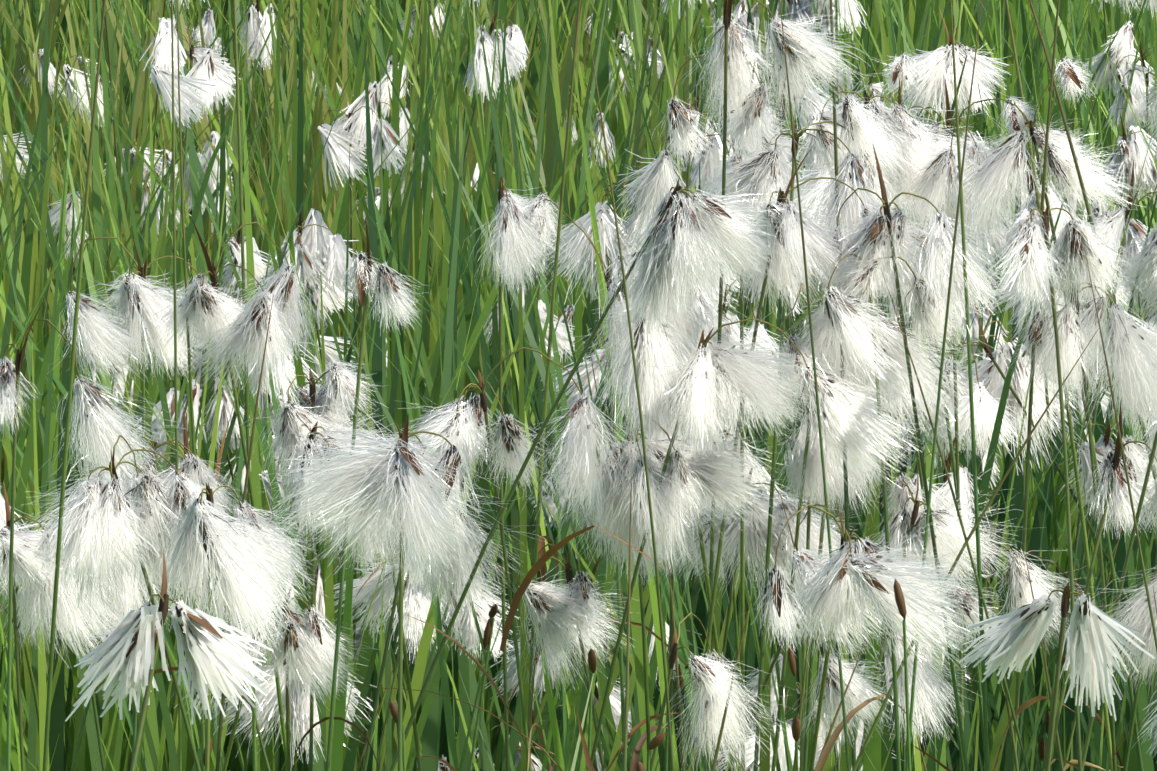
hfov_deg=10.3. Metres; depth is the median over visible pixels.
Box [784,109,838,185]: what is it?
cotton tuft
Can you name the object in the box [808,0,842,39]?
cotton tuft
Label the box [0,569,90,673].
cotton tuft
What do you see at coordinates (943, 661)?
cotton tuft
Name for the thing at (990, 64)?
cotton tuft
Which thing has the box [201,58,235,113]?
cotton tuft
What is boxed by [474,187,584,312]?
cotton tuft
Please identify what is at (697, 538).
cotton tuft
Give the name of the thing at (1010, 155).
cotton tuft
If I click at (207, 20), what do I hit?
cotton tuft
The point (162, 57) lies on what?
cotton tuft
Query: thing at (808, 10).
cotton tuft
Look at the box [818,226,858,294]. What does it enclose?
cotton tuft
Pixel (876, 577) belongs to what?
cotton tuft
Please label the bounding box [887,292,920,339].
cotton tuft
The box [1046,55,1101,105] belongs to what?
cotton tuft
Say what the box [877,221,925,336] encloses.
cotton tuft
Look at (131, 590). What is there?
cotton tuft
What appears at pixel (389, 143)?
cotton tuft
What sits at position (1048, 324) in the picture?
cotton tuft
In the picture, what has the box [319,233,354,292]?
cotton tuft
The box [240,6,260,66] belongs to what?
cotton tuft
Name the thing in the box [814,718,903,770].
cotton tuft
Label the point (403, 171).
cotton tuft
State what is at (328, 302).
cotton tuft
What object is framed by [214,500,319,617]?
cotton tuft
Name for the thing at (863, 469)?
cotton tuft
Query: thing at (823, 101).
cotton tuft
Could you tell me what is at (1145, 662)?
cotton tuft
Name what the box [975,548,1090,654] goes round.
cotton tuft
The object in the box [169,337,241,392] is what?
cotton tuft
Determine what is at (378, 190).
cotton tuft
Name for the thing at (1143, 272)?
cotton tuft
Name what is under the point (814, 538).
cotton tuft
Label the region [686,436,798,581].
cotton tuft
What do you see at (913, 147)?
cotton tuft
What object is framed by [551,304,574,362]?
cotton tuft
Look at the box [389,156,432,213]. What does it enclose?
cotton tuft
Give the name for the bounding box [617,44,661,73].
cotton tuft
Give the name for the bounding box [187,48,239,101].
cotton tuft
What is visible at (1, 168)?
cotton tuft
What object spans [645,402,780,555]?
cotton tuft
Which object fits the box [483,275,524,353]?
cotton tuft
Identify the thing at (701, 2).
cotton tuft
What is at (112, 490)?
cotton tuft
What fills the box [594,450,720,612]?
cotton tuft
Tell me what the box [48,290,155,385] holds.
cotton tuft
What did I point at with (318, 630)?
cotton tuft
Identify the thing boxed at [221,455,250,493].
cotton tuft
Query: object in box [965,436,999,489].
cotton tuft
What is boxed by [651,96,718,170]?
cotton tuft
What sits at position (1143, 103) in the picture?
cotton tuft
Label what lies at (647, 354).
cotton tuft
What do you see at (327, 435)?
cotton tuft
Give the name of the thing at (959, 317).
cotton tuft
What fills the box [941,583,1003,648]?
cotton tuft
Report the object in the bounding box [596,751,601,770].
cotton tuft
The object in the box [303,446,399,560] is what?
cotton tuft
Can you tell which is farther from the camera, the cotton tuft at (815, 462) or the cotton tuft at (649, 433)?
the cotton tuft at (649, 433)
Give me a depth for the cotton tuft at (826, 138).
2.41 m
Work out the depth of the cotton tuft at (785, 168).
2.83 m
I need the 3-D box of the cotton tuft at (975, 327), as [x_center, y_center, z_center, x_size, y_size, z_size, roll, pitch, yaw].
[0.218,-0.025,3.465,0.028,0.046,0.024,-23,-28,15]
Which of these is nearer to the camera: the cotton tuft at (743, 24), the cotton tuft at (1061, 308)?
the cotton tuft at (1061, 308)
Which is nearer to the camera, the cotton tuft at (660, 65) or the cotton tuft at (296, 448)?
the cotton tuft at (296, 448)
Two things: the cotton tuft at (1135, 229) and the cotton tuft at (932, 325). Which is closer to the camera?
the cotton tuft at (932, 325)
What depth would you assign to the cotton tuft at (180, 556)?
2.11 m
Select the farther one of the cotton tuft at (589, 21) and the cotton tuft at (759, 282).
the cotton tuft at (589, 21)
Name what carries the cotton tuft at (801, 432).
on the cotton grass stems
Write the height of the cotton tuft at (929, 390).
0.063 m
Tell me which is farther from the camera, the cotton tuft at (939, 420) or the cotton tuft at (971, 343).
the cotton tuft at (971, 343)
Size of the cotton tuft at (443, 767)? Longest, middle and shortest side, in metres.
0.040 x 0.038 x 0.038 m
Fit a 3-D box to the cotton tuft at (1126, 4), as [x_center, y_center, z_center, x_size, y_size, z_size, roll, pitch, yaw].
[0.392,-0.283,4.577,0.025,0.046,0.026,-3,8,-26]
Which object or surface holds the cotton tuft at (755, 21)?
on the cotton grass stems
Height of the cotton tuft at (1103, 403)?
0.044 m
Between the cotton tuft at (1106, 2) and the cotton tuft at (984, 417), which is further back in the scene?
the cotton tuft at (1106, 2)
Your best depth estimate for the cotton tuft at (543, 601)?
2.35 m
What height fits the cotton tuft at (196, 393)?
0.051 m
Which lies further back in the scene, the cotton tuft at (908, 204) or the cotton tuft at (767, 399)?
the cotton tuft at (908, 204)
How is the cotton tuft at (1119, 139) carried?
on the cotton grass stems
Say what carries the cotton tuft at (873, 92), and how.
on the cotton grass stems
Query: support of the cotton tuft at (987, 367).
on the cotton grass stems
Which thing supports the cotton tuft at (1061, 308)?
on the cotton grass stems
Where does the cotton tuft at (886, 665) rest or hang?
attached to the cotton grass stems
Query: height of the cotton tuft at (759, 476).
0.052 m
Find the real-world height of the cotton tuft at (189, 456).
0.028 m
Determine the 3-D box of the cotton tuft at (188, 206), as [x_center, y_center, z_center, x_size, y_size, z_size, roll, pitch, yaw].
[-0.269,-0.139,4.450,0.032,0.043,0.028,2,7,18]
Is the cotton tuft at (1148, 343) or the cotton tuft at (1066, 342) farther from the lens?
the cotton tuft at (1148, 343)
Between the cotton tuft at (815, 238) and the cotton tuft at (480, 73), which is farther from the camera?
the cotton tuft at (480, 73)
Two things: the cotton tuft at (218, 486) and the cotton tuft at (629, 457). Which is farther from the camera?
the cotton tuft at (218, 486)
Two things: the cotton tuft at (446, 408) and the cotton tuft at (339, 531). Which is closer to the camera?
the cotton tuft at (446, 408)
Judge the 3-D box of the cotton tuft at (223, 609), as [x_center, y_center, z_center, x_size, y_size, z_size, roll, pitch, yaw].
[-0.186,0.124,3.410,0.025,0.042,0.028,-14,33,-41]
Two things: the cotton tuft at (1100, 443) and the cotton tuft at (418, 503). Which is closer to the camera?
the cotton tuft at (418, 503)
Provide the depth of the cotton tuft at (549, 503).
3.33 m
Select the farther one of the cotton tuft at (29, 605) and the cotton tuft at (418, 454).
the cotton tuft at (29, 605)
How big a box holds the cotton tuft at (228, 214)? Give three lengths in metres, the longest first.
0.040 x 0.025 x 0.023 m
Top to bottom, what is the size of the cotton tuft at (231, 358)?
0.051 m
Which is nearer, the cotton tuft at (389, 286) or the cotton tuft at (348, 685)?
the cotton tuft at (389, 286)
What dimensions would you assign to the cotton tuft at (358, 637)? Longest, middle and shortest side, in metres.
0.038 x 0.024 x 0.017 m
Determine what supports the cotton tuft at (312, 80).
on the cotton grass stems
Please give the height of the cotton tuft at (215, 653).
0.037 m
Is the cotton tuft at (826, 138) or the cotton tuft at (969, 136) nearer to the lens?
the cotton tuft at (826, 138)
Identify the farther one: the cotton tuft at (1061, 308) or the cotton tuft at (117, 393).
the cotton tuft at (117, 393)
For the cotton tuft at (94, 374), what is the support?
on the cotton grass stems
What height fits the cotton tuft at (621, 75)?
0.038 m
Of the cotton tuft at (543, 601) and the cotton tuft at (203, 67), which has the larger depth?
the cotton tuft at (203, 67)
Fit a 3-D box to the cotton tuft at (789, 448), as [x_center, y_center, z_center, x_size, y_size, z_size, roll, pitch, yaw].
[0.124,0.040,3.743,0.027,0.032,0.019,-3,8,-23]
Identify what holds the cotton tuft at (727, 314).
on the cotton grass stems
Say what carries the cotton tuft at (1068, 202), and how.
on the cotton grass stems
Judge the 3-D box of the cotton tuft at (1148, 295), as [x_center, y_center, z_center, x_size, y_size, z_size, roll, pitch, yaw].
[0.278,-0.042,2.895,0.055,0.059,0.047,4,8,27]
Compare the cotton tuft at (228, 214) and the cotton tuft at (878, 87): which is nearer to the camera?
the cotton tuft at (228, 214)
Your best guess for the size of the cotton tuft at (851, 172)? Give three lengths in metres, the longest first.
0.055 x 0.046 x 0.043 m
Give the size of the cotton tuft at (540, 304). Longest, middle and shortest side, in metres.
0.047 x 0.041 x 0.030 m
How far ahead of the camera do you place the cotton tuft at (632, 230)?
2.90 m
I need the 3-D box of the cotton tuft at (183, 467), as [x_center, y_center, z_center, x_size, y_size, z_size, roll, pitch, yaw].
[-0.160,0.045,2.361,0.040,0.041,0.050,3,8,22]
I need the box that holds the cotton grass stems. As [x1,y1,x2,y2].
[0,0,1156,770]
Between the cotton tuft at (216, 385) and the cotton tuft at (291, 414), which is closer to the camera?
the cotton tuft at (291, 414)
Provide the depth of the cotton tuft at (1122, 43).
4.29 m
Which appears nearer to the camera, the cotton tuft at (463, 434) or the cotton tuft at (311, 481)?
the cotton tuft at (463, 434)
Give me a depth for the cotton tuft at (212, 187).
4.41 m
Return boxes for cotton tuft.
[0,131,33,177]
[0,148,11,180]
[0,356,42,436]
[0,485,42,579]
[0,508,103,639]
[0,511,27,601]
[0,530,32,594]
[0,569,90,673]
[2,516,57,596]
[3,529,146,668]
[19,54,35,86]
[23,475,169,596]
[27,450,147,592]
[30,478,170,642]
[38,49,65,101]
[41,375,182,495]
[46,191,81,235]
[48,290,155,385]
[56,218,88,259]
[63,64,90,122]
[63,264,182,388]
[63,470,176,607]
[65,602,170,720]
[77,57,109,82]
[79,552,188,643]
[85,75,112,126]
[85,378,132,403]
[92,370,117,406]
[97,470,222,599]
[102,148,127,183]
[108,274,214,381]
[108,365,133,412]
[117,473,205,598]
[124,454,166,501]
[124,458,203,515]
[125,487,316,633]
[130,146,176,184]
[130,387,179,458]
[131,178,158,242]
[132,472,230,601]
[135,277,240,381]
[135,556,161,596]
[139,17,186,83]
[140,182,172,240]
[144,499,328,656]
[148,179,190,232]
[150,64,215,128]
[155,396,200,468]
[162,149,178,185]
[165,154,206,205]
[167,612,300,731]
[168,0,189,14]
[168,600,273,724]
[169,182,203,211]
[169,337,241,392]
[172,272,228,338]
[177,287,304,427]
[178,379,206,460]
[181,280,247,360]
[183,48,222,122]
[185,451,230,507]
[186,152,211,214]
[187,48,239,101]
[188,456,253,515]
[191,9,220,48]
[195,305,265,394]
[198,131,232,193]
[200,374,225,440]
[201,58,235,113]
[201,154,232,203]
[201,458,237,513]
[202,386,249,452]
[204,198,229,233]
[210,236,263,306]
[211,33,226,57]
[213,590,238,630]
[213,659,308,756]
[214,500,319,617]
[221,261,328,380]
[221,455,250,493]
[228,237,273,291]
[229,428,240,452]
[231,340,328,413]
[233,396,388,502]
[237,4,262,52]
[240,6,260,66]
[242,3,286,69]
[252,617,323,691]
[257,390,442,599]
[259,470,299,531]
[259,606,378,712]
[260,231,307,287]
[261,387,287,445]
[263,231,301,293]
[263,435,279,471]
[265,665,364,767]
[267,434,352,535]
[268,432,375,553]
[269,663,375,760]
[272,575,310,611]
[273,383,349,438]
[275,435,338,517]
[275,454,295,474]
[280,444,338,518]
[281,208,332,277]
[282,381,360,433]
[296,243,333,293]
[296,499,315,529]
[297,65,316,93]
[297,655,357,713]
[299,604,357,674]
[300,277,341,328]
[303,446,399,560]
[303,508,373,553]
[304,334,354,386]
[308,356,387,430]
[314,408,417,543]
[315,562,324,623]
[317,124,366,192]
[317,519,399,577]
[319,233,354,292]
[319,274,355,318]
[320,240,358,292]
[320,541,398,642]
[324,84,340,105]
[327,81,378,152]
[330,120,362,179]
[338,251,384,311]
[341,438,529,592]
[351,262,429,335]
[354,189,379,229]
[354,617,367,661]
[359,529,398,566]
[363,187,391,218]
[363,395,489,490]
[364,503,399,570]
[365,119,406,177]
[365,514,489,603]
[368,489,497,617]
[375,564,464,664]
[378,65,391,118]
[381,55,412,105]
[381,61,406,117]
[383,530,444,576]
[386,338,387,376]
[388,188,390,205]
[388,439,468,515]
[388,496,555,623]
[389,155,423,193]
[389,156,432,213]
[390,107,413,152]
[392,9,415,42]
[411,398,496,491]
[419,417,490,473]
[425,443,485,546]
[427,3,444,38]
[431,392,498,465]
[438,755,449,770]
[440,563,519,652]
[451,600,516,668]
[463,32,499,102]
[464,196,566,302]
[466,25,505,88]
[471,163,494,190]
[471,411,554,495]
[472,748,493,770]
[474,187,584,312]
[479,390,650,526]
[480,619,571,702]
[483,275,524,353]
[487,26,511,97]
[493,29,527,79]
[508,25,528,73]
[509,735,546,770]
[513,192,568,253]
[514,564,623,696]
[526,484,567,531]
[538,300,551,358]
[538,308,586,361]
[540,200,645,303]
[540,352,605,420]
[540,571,635,674]
[542,303,557,349]
[542,478,573,529]
[543,441,608,502]
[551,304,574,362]
[552,571,617,644]
[554,444,631,578]
[557,283,682,409]
[558,205,645,318]
[558,439,629,545]
[562,489,600,558]
[564,438,728,588]
[565,115,577,146]
[565,299,722,453]
[576,111,615,176]
[578,188,746,346]
[584,8,610,42]
[589,281,712,369]
[592,349,624,410]
[592,674,653,754]
[594,280,723,367]
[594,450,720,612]
[595,56,632,108]
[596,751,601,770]
[601,251,644,308]
[602,369,632,415]
[607,149,702,247]
[609,54,625,93]
[609,397,739,504]
[609,621,702,689]
[611,201,655,251]
[613,31,631,66]
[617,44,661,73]
[621,445,759,581]
[621,500,721,607]
[622,32,632,65]
[625,278,765,400]
[626,343,747,466]
[633,191,744,310]
[637,408,719,437]
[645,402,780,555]
[647,35,663,82]
[648,191,728,284]
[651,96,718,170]
[654,650,795,770]
[660,0,694,18]
[667,111,695,158]
[667,486,790,601]
[673,13,779,140]
[673,142,721,189]
[675,653,749,721]
[683,140,721,193]
[686,315,795,452]
[686,433,791,558]
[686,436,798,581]
[688,0,716,9]
[689,104,712,139]
[690,182,795,298]
[693,189,758,254]
[694,247,748,308]
[697,133,804,242]
[697,313,832,453]
[697,435,739,504]
[698,137,722,195]
[701,7,722,41]
[702,133,738,196]
[702,259,757,305]
[703,68,838,192]
[703,151,746,214]
[703,168,789,241]
[707,117,736,143]
[707,119,718,137]
[707,282,737,321]
[709,317,773,426]
[711,81,782,156]
[712,718,819,770]
[714,479,852,608]
[715,487,802,584]
[716,140,796,225]
[716,198,820,327]
[717,109,775,157]
[726,187,844,327]
[730,495,867,591]
[734,0,747,20]
[736,16,768,65]
[743,2,765,32]
[743,47,766,88]
[743,120,812,168]
[744,0,883,160]
[744,16,771,63]
[744,538,910,669]
[745,654,799,722]
[747,322,796,408]
[747,563,820,655]
[751,258,806,325]
[754,413,873,519]
[757,202,857,295]
[761,145,808,216]
[765,26,777,63]
[766,0,777,19]
[766,539,880,659]
[767,164,834,233]
[770,307,918,434]
[772,0,793,23]
[772,333,831,407]
[773,272,802,311]
[775,413,887,536]
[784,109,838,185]
[784,438,794,476]
[785,287,898,421]
[787,0,792,14]
[787,284,954,412]
[788,417,894,520]
[789,0,812,32]
[790,78,837,140]
[791,648,913,766]
[792,359,943,494]
[796,206,915,340]
[797,149,916,238]
[798,119,911,207]
[798,702,827,769]
[802,144,933,278]
[804,0,838,37]
[806,0,829,18]
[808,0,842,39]
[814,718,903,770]
[815,201,931,332]
[816,88,930,206]
[818,66,852,103]
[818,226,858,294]
[819,78,891,130]
[822,94,921,192]
[826,0,866,39]
[831,250,889,323]
[836,214,914,285]
[842,269,907,308]
[843,511,982,689]
[846,291,997,456]
[847,536,926,620]
[857,194,931,308]
[857,586,976,683]
[859,640,922,715]
[864,502,984,620]
[867,38,973,123]
[867,100,924,175]
[867,632,981,754]
[868,158,965,225]
[869,99,950,205]
[870,82,907,109]
[870,88,879,99]
[874,473,936,527]
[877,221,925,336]
[878,222,994,344]
[880,91,892,110]
[883,101,984,213]
[883,209,1019,335]
[885,51,924,101]
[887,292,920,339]
[890,265,990,368]
[891,139,1000,254]
[893,192,968,227]
[895,353,999,463]
[899,355,1001,469]
[902,505,997,592]
[906,432,946,475]
[907,111,1009,220]
[908,474,972,572]
[916,117,942,137]
[922,642,970,693]
[925,381,1034,474]
[925,456,1043,610]
[927,465,991,539]
[931,45,1001,114]
[933,42,1012,119]
[937,139,1032,258]
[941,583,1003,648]
[942,113,1064,262]
[948,342,1043,449]
[950,291,964,336]
[957,301,977,367]
[958,594,1057,683]
[960,131,1022,229]
[961,44,1011,99]
[962,303,1008,360]
[965,212,1021,279]
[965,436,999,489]
[975,261,1060,342]
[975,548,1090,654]
[978,210,1147,366]
[979,219,1075,316]
[982,337,1100,473]
[983,296,1007,345]
[992,200,1014,228]
[993,181,1107,289]
[999,96,1044,139]
[1000,310,1061,384]
[1005,205,1048,258]
[1006,188,1066,249]
[1006,297,1124,417]
[1008,184,1027,213]
[1013,164,1053,200]
[1018,311,1057,360]
[1022,294,1113,400]
[1026,114,1099,203]
[1028,124,1153,231]
[1038,285,1111,388]
[1038,381,1073,437]
[1039,357,1106,395]
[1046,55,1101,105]
[1058,435,1136,522]
[1059,593,1154,720]
[1060,269,1093,304]
[1062,181,1086,224]
[1067,385,1116,441]
[1069,449,1152,538]
[1073,300,1156,436]
[1076,442,1154,516]
[1078,47,1116,95]
[1083,207,1128,274]
[1084,270,1135,312]
[1085,211,1128,288]
[1086,198,1116,270]
[1088,452,1154,534]
[1089,568,1156,689]
[1096,141,1129,197]
[1097,321,1155,418]
[1098,0,1119,11]
[1101,21,1136,71]
[1105,81,1145,134]
[1106,358,1156,447]
[1109,62,1128,98]
[1110,222,1156,325]
[1112,326,1156,410]
[1113,125,1156,201]
[1113,566,1156,687]
[1114,48,1154,94]
[1114,140,1143,209]
[1115,68,1128,95]
[1116,255,1156,332]
[1116,256,1146,313]
[1117,64,1154,106]
[1117,136,1151,183]
[1118,0,1141,16]
[1118,218,1155,302]
[1120,240,1156,303]
[1122,72,1156,163]
[1122,431,1156,525]
[1127,272,1156,326]
[1127,595,1156,684]
[1128,414,1156,510]
[1130,418,1156,485]
[1131,477,1156,538]
[1131,690,1156,762]
[1133,63,1154,132]
[1135,82,1154,134]
[1136,282,1156,320]
[1136,305,1156,331]
[1137,232,1156,284]
[1138,0,1156,18]
[1144,148,1156,207]
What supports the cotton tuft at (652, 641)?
on the cotton grass stems
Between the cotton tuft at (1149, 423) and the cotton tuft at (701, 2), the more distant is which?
the cotton tuft at (701, 2)
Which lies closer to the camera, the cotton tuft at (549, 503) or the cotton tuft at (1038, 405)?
the cotton tuft at (1038, 405)
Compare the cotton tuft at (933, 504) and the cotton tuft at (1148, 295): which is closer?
the cotton tuft at (933, 504)
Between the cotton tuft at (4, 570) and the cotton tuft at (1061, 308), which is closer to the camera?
the cotton tuft at (4, 570)
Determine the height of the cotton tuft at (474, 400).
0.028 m
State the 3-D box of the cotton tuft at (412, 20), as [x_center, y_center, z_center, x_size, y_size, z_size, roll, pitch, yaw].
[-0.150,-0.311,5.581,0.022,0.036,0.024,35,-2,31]
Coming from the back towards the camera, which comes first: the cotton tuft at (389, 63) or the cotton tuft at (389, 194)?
the cotton tuft at (389, 63)
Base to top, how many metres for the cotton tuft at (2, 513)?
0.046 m
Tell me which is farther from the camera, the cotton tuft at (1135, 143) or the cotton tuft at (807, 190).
the cotton tuft at (1135, 143)
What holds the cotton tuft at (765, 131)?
on the cotton grass stems
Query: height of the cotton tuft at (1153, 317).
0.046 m
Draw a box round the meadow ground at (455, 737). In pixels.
[67,425,1116,770]
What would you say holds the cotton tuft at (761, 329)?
on the cotton grass stems
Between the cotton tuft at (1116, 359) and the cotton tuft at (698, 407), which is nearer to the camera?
the cotton tuft at (698, 407)
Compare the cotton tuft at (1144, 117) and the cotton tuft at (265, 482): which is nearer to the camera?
the cotton tuft at (265, 482)
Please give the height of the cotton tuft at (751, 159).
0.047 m
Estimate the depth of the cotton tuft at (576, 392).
3.33 m
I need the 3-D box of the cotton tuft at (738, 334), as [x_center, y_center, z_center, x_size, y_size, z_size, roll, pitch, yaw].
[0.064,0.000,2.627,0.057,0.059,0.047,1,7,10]
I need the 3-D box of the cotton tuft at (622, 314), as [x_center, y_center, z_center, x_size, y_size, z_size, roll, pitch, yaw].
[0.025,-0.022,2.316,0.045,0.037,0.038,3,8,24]
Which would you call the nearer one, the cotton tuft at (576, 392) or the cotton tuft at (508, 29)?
the cotton tuft at (576, 392)
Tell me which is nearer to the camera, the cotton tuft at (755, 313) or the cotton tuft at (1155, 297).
the cotton tuft at (1155, 297)
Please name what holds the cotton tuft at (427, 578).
on the cotton grass stems
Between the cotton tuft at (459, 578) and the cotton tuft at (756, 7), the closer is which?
the cotton tuft at (459, 578)
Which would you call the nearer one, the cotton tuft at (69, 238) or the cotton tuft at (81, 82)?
the cotton tuft at (69, 238)
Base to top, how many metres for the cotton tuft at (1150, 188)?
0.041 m
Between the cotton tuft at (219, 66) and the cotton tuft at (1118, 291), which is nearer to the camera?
the cotton tuft at (1118, 291)
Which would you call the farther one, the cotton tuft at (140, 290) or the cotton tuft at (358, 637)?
the cotton tuft at (358, 637)
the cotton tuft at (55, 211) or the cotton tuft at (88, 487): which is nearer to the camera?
the cotton tuft at (88, 487)
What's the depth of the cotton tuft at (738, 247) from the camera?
2.23 m
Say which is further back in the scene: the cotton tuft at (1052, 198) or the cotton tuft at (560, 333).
the cotton tuft at (560, 333)
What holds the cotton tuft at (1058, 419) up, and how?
on the cotton grass stems
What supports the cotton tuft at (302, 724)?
on the cotton grass stems
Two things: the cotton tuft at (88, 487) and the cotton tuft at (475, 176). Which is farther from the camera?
the cotton tuft at (475, 176)
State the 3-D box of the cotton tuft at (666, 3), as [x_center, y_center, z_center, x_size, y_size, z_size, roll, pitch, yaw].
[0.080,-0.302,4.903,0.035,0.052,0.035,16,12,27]
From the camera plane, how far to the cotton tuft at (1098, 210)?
3.42 m
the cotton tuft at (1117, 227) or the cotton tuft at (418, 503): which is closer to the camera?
the cotton tuft at (418, 503)
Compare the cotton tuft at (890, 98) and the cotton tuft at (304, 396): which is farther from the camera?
the cotton tuft at (890, 98)
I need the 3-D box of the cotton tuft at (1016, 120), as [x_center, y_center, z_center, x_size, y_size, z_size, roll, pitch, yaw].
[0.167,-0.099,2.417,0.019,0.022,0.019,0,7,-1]
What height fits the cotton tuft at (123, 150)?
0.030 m
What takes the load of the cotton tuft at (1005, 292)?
on the cotton grass stems
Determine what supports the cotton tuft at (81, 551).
on the cotton grass stems
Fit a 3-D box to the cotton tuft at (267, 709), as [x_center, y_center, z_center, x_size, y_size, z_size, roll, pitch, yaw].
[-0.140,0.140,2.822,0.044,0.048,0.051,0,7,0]
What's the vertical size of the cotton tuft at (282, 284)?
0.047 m
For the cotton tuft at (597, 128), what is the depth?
4.53 m
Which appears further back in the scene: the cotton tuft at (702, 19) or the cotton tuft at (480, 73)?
the cotton tuft at (702, 19)
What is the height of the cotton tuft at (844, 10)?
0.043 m
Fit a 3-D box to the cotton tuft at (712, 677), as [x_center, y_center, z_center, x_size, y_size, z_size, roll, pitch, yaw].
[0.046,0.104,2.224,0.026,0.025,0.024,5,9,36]
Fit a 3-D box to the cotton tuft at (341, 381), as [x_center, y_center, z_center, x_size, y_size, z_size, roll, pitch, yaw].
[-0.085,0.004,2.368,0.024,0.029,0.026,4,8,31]
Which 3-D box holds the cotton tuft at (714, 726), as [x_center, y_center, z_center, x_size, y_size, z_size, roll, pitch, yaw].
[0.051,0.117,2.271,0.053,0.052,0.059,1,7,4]
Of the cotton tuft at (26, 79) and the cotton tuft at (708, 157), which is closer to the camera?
the cotton tuft at (708, 157)
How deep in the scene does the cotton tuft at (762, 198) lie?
2.82 m
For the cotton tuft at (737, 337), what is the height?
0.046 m
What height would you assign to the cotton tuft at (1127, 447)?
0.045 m
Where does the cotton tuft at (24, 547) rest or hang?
on the cotton grass stems
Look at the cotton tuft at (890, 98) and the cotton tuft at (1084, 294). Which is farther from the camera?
the cotton tuft at (890, 98)
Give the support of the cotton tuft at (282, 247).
on the cotton grass stems
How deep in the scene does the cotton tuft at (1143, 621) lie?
2.28 m
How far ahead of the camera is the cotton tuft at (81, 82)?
4.62 m
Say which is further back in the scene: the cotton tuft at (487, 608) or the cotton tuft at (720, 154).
the cotton tuft at (720, 154)
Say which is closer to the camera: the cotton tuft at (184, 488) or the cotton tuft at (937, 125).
the cotton tuft at (184, 488)
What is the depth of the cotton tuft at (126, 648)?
1.78 m
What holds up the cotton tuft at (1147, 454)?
on the cotton grass stems
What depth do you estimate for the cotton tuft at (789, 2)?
4.73 m
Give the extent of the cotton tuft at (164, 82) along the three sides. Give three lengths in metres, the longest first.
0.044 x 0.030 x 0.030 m
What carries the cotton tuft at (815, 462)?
on the cotton grass stems
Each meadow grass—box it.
[0,0,1156,770]
[571,676,658,770]
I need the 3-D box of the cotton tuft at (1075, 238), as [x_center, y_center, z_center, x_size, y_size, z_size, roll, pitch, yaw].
[0.173,-0.033,2.270,0.053,0.062,0.056,-11,18,-27]
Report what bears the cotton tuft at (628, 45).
on the cotton grass stems
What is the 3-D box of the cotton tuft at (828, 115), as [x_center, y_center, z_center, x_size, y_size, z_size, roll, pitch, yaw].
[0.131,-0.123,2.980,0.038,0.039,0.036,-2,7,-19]
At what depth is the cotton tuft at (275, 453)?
3.59 m
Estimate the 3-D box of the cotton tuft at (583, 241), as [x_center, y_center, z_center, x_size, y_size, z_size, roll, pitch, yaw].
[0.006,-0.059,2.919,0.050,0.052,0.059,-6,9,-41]
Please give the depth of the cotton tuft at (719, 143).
3.59 m
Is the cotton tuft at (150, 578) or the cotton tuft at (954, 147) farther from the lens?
the cotton tuft at (954, 147)
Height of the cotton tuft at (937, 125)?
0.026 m
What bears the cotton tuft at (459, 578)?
on the cotton grass stems
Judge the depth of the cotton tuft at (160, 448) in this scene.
3.47 m
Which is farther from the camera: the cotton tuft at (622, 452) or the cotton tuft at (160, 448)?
the cotton tuft at (160, 448)
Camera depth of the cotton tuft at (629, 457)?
2.29 m
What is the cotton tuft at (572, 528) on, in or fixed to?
on the cotton grass stems
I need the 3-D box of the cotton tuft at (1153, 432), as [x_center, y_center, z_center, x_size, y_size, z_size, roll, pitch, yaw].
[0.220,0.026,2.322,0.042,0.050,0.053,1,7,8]
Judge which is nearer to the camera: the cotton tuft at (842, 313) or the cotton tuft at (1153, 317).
the cotton tuft at (842, 313)
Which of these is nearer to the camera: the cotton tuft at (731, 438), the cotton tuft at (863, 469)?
the cotton tuft at (863, 469)
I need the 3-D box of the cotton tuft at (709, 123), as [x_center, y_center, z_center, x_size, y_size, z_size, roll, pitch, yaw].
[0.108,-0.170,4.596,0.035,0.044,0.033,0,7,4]
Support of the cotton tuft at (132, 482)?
on the cotton grass stems
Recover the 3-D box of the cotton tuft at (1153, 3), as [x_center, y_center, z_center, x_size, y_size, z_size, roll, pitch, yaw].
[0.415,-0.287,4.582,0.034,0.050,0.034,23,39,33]
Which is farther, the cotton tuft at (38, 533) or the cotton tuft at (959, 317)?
the cotton tuft at (959, 317)
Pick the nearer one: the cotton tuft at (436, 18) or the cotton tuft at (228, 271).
the cotton tuft at (228, 271)
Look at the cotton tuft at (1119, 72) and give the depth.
4.12 m
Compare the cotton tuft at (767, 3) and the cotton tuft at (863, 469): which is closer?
the cotton tuft at (863, 469)
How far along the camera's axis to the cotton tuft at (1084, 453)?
2.74 m
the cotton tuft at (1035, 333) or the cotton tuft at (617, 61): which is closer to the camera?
the cotton tuft at (1035, 333)
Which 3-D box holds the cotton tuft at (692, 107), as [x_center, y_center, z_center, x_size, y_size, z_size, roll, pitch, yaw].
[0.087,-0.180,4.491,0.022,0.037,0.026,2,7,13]
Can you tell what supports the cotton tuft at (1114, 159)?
on the cotton grass stems
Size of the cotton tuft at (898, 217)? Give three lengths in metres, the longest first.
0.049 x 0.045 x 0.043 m
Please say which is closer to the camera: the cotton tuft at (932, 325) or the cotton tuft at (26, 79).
the cotton tuft at (932, 325)

